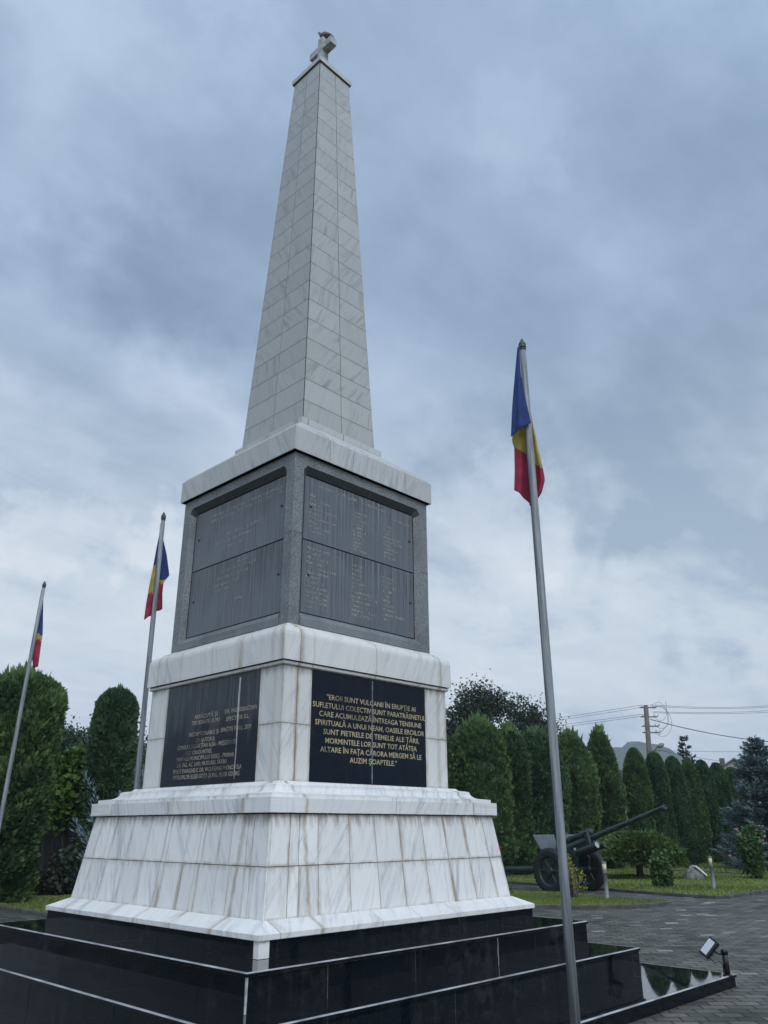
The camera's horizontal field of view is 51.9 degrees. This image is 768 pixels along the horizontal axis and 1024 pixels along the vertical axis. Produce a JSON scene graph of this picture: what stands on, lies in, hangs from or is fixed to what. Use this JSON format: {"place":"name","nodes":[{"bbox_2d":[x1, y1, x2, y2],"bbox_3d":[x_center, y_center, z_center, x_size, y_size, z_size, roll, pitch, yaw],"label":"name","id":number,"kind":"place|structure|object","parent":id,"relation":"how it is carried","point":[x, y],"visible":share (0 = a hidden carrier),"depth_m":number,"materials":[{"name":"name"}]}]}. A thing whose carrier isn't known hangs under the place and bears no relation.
{"place":"outdoors","nodes":[
{"label":"outdoors","id":0,"kind":"place"},
{"bbox_2d":[0,885,72,912],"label":"lawn grass","id":1,"kind":"structure","parent":0,"point":[35,905],"depth_m":17.86,"materials":[{"name":"green plant"}]},
{"bbox_2d":[57,713,147,787],"bbox_3d":[-11.216,10.128,29.082,5.186,6.047,4.560,8,-23,-20],"label":"broadleaf tree","id":2,"kind":"object","parent":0,"point":[70,739],"visible":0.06,"depth_m":29.15,"materials":[{"name":"green plant"}]},
{"bbox_2d":[131,722,147,791],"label":"broadleaf tree","id":3,"kind":"object","parent":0,"point":[145,747],"visible":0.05,"depth_m":32.32,"materials":[{"name":"green plant"}]},
{"bbox_2d":[0,884,767,1023],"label":"plaza paving","id":4,"kind":"structure","parent":0,"point":[679,931],"depth_m":12.39,"materials":[{"name":"grey stone"}]},
{"bbox_2d":[0,581,45,830],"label":"flagpole","id":5,"kind":"object","parent":4,"relation":"on","point":[11,759],"visible":1,"depth_m":15.79,"materials":[{"name":"metal"}]},
{"bbox_2d":[32,604,42,668],"bbox_3d":[-7.193,2.490,16.485,0.166,1.563,0.045,10,-24,-24],"label":"national flag","id":6,"kind":"object","parent":5,"relation":"attached to","point":[36,655],"visible":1,"depth_m":16.40,"materials":[{"name":"multicoloured fabric"}]},
{"bbox_2d":[0,906,46,916],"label":"kerb","id":7,"kind":"structure","parent":4,"relation":"on","point":[27,911],"depth_m":16.07,"materials":[{"name":"grey concrete"}]},
{"bbox_2d":[37,824,78,885],"bbox_3d":[-8.597,10.040,23.856,0.140,2.310,8.294,-19,-28,38],"label":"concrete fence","id":8,"kind":"object","parent":4,"relation":"on","point":[47,839],"visible":0.02,"depth_m":22.81,"materials":[{"name":"grey concrete"}]},
{"bbox_2d":[133,512,165,789],"bbox_3d":[-3.608,3.025,11.961,0.220,6.502,0.220,-20,-29,40],"label":"flagpole","id":9,"kind":"object","parent":4,"relation":"on","point":[148,662],"visible":0.65,"depth_m":12.24,"materials":[{"name":"metal"}]},
{"bbox_2d":[144,535,168,619],"bbox_3d":[-3.651,1.055,12.810,0.318,1.442,0.050,8,-23,-19],"label":"national flag","id":10,"kind":"object","parent":9,"relation":"attached to","point":[164,572],"visible":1,"depth_m":12.78,"materials":[{"name":"multicoloured fabric"}]},
{"bbox_2d":[0,35,736,1023],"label":"obelisk monument","id":11,"kind":"object","parent":4,"relation":"on","point":[294,831],"visible":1,"depth_m":8.39,"materials":[{"name":"white stone"}]},
{"bbox_2d":[317,31,333,38],"bbox_3d":[-1.031,-8.392,13.889,0.307,0.229,0.134,-6,-23,15],"label":"perched pigeon","id":12,"kind":"object","parent":11,"relation":"on","point":[326,35],"visible":0.73,"depth_m":13.83,"materials":[{"name":"grey"}]},
{"bbox_2d":[699,936,732,975],"bbox_3d":[3.607,4.835,8.596,0.313,0.372,0.143,-3,-22,7],"label":"floodlight","id":13,"kind":"object","parent":11,"relation":"on","point":[709,947],"visible":1,"depth_m":8.58,"materials":[{"name":"black metal"}]},
{"bbox_2d":[446,733,460,789],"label":"thuja tree","id":14,"kind":"object","parent":4,"relation":"on","point":[451,774],"visible":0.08,"depth_m":27.19,"materials":[{"name":"green plant"}]},
{"bbox_2d":[446,669,569,740],"bbox_3d":[4.949,11.162,34.923,6.347,8.403,5.154,-20,-29,40],"label":"broadleaf tree","id":15,"kind":"object","parent":4,"relation":"on","point":[481,700],"visible":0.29,"depth_m":35.09,"materials":[{"name":"green plant"}]},
{"bbox_2d":[518,339,580,1023],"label":"flagpole","id":16,"kind":"object","parent":4,"relation":"on","point":[573,996],"visible":0.94,"depth_m":6.99,"materials":[{"name":"metal"}]},
{"bbox_2d":[511,346,544,505],"bbox_3d":[1.457,-0.905,8.139,0.326,1.768,0.217,-1,-22,1],"label":"national flag","id":17,"kind":"object","parent":16,"relation":"attached to","point":[521,420],"visible":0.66,"depth_m":8.09,"materials":[{"name":"multicoloured fabric"}]},
{"bbox_2d":[606,867,767,874],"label":"kerb","id":18,"kind":"structure","parent":4,"relation":"on","point":[703,871],"depth_m":29.25,"materials":[{"name":"grey concrete"}]},
{"bbox_2d":[0,0,767,767],"label":"sky","id":19,"kind":"structure","parent":0,"point":[582,182],"materials":[{"name":"grey"}]},
{"bbox_2d":[133,741,767,802],"bbox_3d":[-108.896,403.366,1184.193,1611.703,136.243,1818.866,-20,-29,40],"label":"wooded hill","id":20,"kind":"structure","parent":0,"point":[620,753],"depth_m":1120.66,"materials":[{"name":"green plant"}]},
{"bbox_2d":[499,847,514,896],"bbox_3d":[2.190,7.144,15.243,0.640,1.270,0.696,-20,-29,40],"label":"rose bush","id":21,"kind":"object","parent":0,"point":[510,889],"visible":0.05,"depth_m":15.22,"materials":[{"name":"green plant"}]},
{"bbox_2d":[504,805,666,891],"bbox_3d":[4.962,9.149,21.426,2.000,2.142,6.352,17,-27,-36],"label":"field gun","id":22,"kind":"object","parent":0,"point":[583,847],"visible":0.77,"depth_m":20.97,"materials":[{"name":"green metal"}]},
{"bbox_2d":[677,735,696,764],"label":"spruce tree","id":23,"kind":"object","parent":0,"point":[683,752],"visible":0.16,"depth_m":55.89,"materials":[{"name":"green plant"}]},
{"bbox_2d":[683,865,706,879],"bbox_3d":[9.970,11.630,25.447,0.796,0.460,0.546,4,-22,-10],"label":"memorial stone","id":24,"kind":"object","parent":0,"point":[693,872],"visible":0.84,"depth_m":25.28,"materials":[{"name":"grey stone"}]},
{"bbox_2d":[626,861,767,873],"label":"lawn","id":25,"kind":"structure","parent":0,"point":[706,866],"depth_m":32.76,"materials":[{"name":"plant"}]},
{"bbox_2d":[622,747,656,867],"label":"thuja tree","id":26,"kind":"object","parent":25,"relation":"on","point":[636,780],"visible":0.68,"depth_m":33.24,"materials":[{"name":"green plant"}]},
{"bbox_2d":[639,701,671,753],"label":"power pole","id":27,"kind":"object","parent":25,"relation":"on","point":[646,717],"visible":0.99,"depth_m":51.69,"materials":[{"name":"grey concrete"}]},
{"bbox_2d":[654,743,663,751],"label":"street lamp","id":28,"kind":"object","parent":27,"relation":"attached to","point":[660,745],"visible":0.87,"depth_m":51.16,"materials":[{"name":"black metal"}]},
{"bbox_2d":[650,704,758,707],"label":"overhead wire","id":29,"kind":"object","parent":27,"relation":"attached to","point":[710,707],"visible":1,"depth_m":54.11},
{"bbox_2d":[650,719,767,741],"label":"overhead wire","id":30,"kind":"object","parent":27,"relation":"attached to","point":[700,731],"visible":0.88,"depth_m":51.28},
{"bbox_2d":[653,712,767,713],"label":"overhead wire","id":31,"kind":"object","parent":27,"relation":"attached to","point":[725,713],"visible":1,"depth_m":54.40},
{"bbox_2d":[658,706,763,708],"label":"overhead wire","id":32,"kind":"object","parent":27,"relation":"attached to","point":[707,708],"visible":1,"depth_m":53.85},
{"bbox_2d":[677,711,756,712],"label":"overhead wire","id":33,"kind":"object","parent":27,"relation":"attached to","point":[708,712],"visible":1,"depth_m":53.64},
{"bbox_2d":[645,751,681,864],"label":"thuja tree","id":34,"kind":"object","parent":25,"relation":"on","point":[665,822],"visible":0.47,"depth_m":34.14,"materials":[{"name":"green plant"}]},
{"bbox_2d":[664,755,699,864],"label":"thuja tree","id":35,"kind":"object","parent":25,"relation":"on","point":[684,814],"visible":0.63,"depth_m":34.89,"materials":[{"name":"green plant"}]},
{"bbox_2d":[681,758,714,863],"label":"thuja tree","id":36,"kind":"object","parent":25,"relation":"on","point":[699,808],"visible":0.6,"depth_m":35.90,"materials":[{"name":"green plant"}]},
{"bbox_2d":[695,759,728,862],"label":"thuja tree","id":37,"kind":"object","parent":25,"relation":"on","point":[709,784],"visible":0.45,"depth_m":37.04,"materials":[{"name":"green plant"}]},
{"bbox_2d":[710,762,739,861],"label":"thuja tree","id":38,"kind":"object","parent":25,"relation":"on","point":[721,777],"visible":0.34,"depth_m":38.32,"materials":[{"name":"green plant"}]},
{"bbox_2d":[725,766,751,826],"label":"thuja tree","id":39,"kind":"object","parent":25,"relation":"on","point":[730,774],"visible":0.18,"depth_m":39.50,"materials":[{"name":"green plant"}]},
{"bbox_2d":[710,735,767,868],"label":"spruce tree","id":40,"kind":"object","parent":25,"relation":"on","point":[753,771],"visible":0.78,"depth_m":31.53,"materials":[{"name":"green plant"}]},
{"bbox_2d":[719,758,765,837],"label":"house","id":41,"kind":"structure","parent":0,"point":[728,763],"depth_m":83.60,"materials":[{"name":"tile"}]},
{"label":"lawn","id":42,"kind":"structure","parent":0,"visible":0},
{"bbox_2d":[567,854,587,897],"bbox_3d":[4.489,8.630,18.700,0.642,1.018,0.406,-3,-22,8],"label":"pollarded shrub","id":43,"kind":"object","parent":42,"relation":"on","point":[574,884],"visible":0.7,"depth_m":18.61,"materials":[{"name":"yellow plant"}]},
{"bbox_2d":[509,890,666,904],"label":"lawn grass","id":44,"kind":"structure","parent":42,"relation":"on","point":[545,897],"depth_m":17.84,"materials":[{"name":"green plant"}]},
{"bbox_2d":[532,894,671,908],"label":"kerb","id":45,"kind":"structure","parent":42,"relation":"on","point":[623,906],"depth_m":16.77,"materials":[{"name":"grey concrete"}]},
{"bbox_2d":[602,862,608,897],"bbox_3d":[5.098,8.503,18.160,0.150,0.846,0.148,-20,-29,40],"label":"bollard light","id":46,"kind":"object","parent":42,"relation":"on","point":[605,880],"visible":0.73,"depth_m":18.14,"materials":[{"name":"grey metal"}]},
{"label":"lawn","id":47,"kind":"structure","parent":0,"visible":0},
{"bbox_2d":[0,660,69,903],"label":"thuja tree","id":48,"kind":"object","parent":47,"relation":"on","point":[32,788],"visible":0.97,"depth_m":18.57,"materials":[{"name":"green plant"}]},
{"bbox_2d":[41,741,87,881],"bbox_3d":[-9.039,8.554,22.391,1.312,4.004,3.652,-20,-29,40],"label":"climbing vine","id":49,"kind":"object","parent":47,"relation":"on","point":[66,802],"visible":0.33,"depth_m":22.27,"materials":[{"name":"green plant"}]},
{"bbox_2d":[34,799,114,895],"bbox_3d":[-7.789,8.670,20.728,1.135,2.663,2.532,-16,-27,35],"label":"ivy bush","id":50,"kind":"object","parent":47,"relation":"on","point":[56,878],"visible":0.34,"depth_m":19.84,"materials":[{"name":"green plant"}]},
{"bbox_2d":[74,683,140,871],"bbox_3d":[-7.709,7.567,22.021,1.547,5.604,1.494,-20,-29,40],"label":"thuja tree","id":51,"kind":"object","parent":47,"relation":"on","point":[111,753],"visible":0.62,"depth_m":21.91,"materials":[{"name":"green plant"}]},
{"bbox_2d":[69,759,145,861],"bbox_3d":[-4.940,6.772,17.116,3.731,3.940,3.581,-20,-29,40],"label":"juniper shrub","id":52,"kind":"object","parent":47,"relation":"on","point":[79,827],"visible":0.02,"depth_m":16.79,"materials":[{"name":"green plant"}]},
{"bbox_2d":[139,751,145,787],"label":"thuja tree","id":53,"kind":"object","parent":47,"relation":"on","point":[143,760],"depth_m":22.97,"materials":[{"name":"green plant"}]},
{"label":"lawn","id":54,"kind":"structure","parent":0,"visible":0},
{"bbox_2d":[449,710,518,874],"bbox_3d":[3.362,9.796,27.673,2.542,5.611,2.502,-20,-29,40],"label":"thuja tree","id":55,"kind":"object","parent":54,"relation":"on","point":[480,757],"visible":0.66,"depth_m":27.17,"materials":[{"name":"green plant"}]},
{"bbox_2d":[498,718,538,874],"bbox_3d":[4.642,10.343,28.878,1.818,5.481,1.786,-20,-29,40],"label":"thuja tree","id":56,"kind":"object","parent":54,"relation":"on","point":[520,765],"visible":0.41,"depth_m":28.33,"materials":[{"name":"green plant"}]},
{"bbox_2d":[522,724,573,852],"bbox_3d":[5.950,10.846,30.087,2.525,5.438,2.492,-20,-29,40],"label":"thuja tree","id":57,"kind":"object","parent":54,"relation":"on","point":[536,740],"visible":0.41,"depth_m":29.46,"materials":[{"name":"green plant"}]},
{"bbox_2d":[557,726,604,839],"bbox_3d":[7.546,11.242,31.208,2.333,5.529,2.220,-20,-29,40],"label":"thuja tree","id":58,"kind":"object","parent":54,"relation":"on","point":[579,761],"visible":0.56,"depth_m":30.60,"materials":[{"name":"green plant"}]},
{"bbox_2d":[587,722,628,868],"bbox_3d":[9.043,11.554,32.355,1.923,5.792,1.806,-20,-29,40],"label":"thuja tree","id":59,"kind":"object","parent":54,"relation":"on","point":[612,791],"visible":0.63,"depth_m":31.90,"materials":[{"name":"green plant"}]},
{"bbox_2d":[506,868,767,894],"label":"lawn grass","id":60,"kind":"structure","parent":54,"relation":"on","point":[725,884],"depth_m":23.33,"materials":[{"name":"green plant"}]},
{"bbox_2d":[507,881,767,898],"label":"kerb","id":61,"kind":"structure","parent":54,"relation":"on","point":[736,895],"depth_m":20.00,"materials":[{"name":"grey concrete"}]},
{"bbox_2d":[597,829,690,878],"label":"round juniper","id":62,"kind":"object","parent":54,"relation":"on","point":[636,847],"visible":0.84,"depth_m":25.20,"materials":[{"name":"green plant"}]},
{"bbox_2d":[648,847,675,887],"bbox_3d":[7.796,10.030,22.204,0.715,1.120,0.717,-20,-29,40],"label":"leafy shrub","id":63,"kind":"object","parent":54,"relation":"on","point":[661,869],"visible":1,"depth_m":22.09,"materials":[{"name":"green plant"}]},
{"bbox_2d":[708,856,715,888],"bbox_3d":[8.839,9.738,21.275,0.150,0.846,0.148,-20,-29,40],"label":"bollard light","id":64,"kind":"object","parent":54,"relation":"on","point":[711,871],"visible":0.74,"depth_m":21.26,"materials":[{"name":"grey metal"}]},
{"bbox_2d":[728,823,767,878],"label":"rose bush","id":65,"kind":"object","parent":54,"relation":"on","point":[749,848],"visible":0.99,"depth_m":25.36,"materials":[{"name":"green plant"}]}
]}

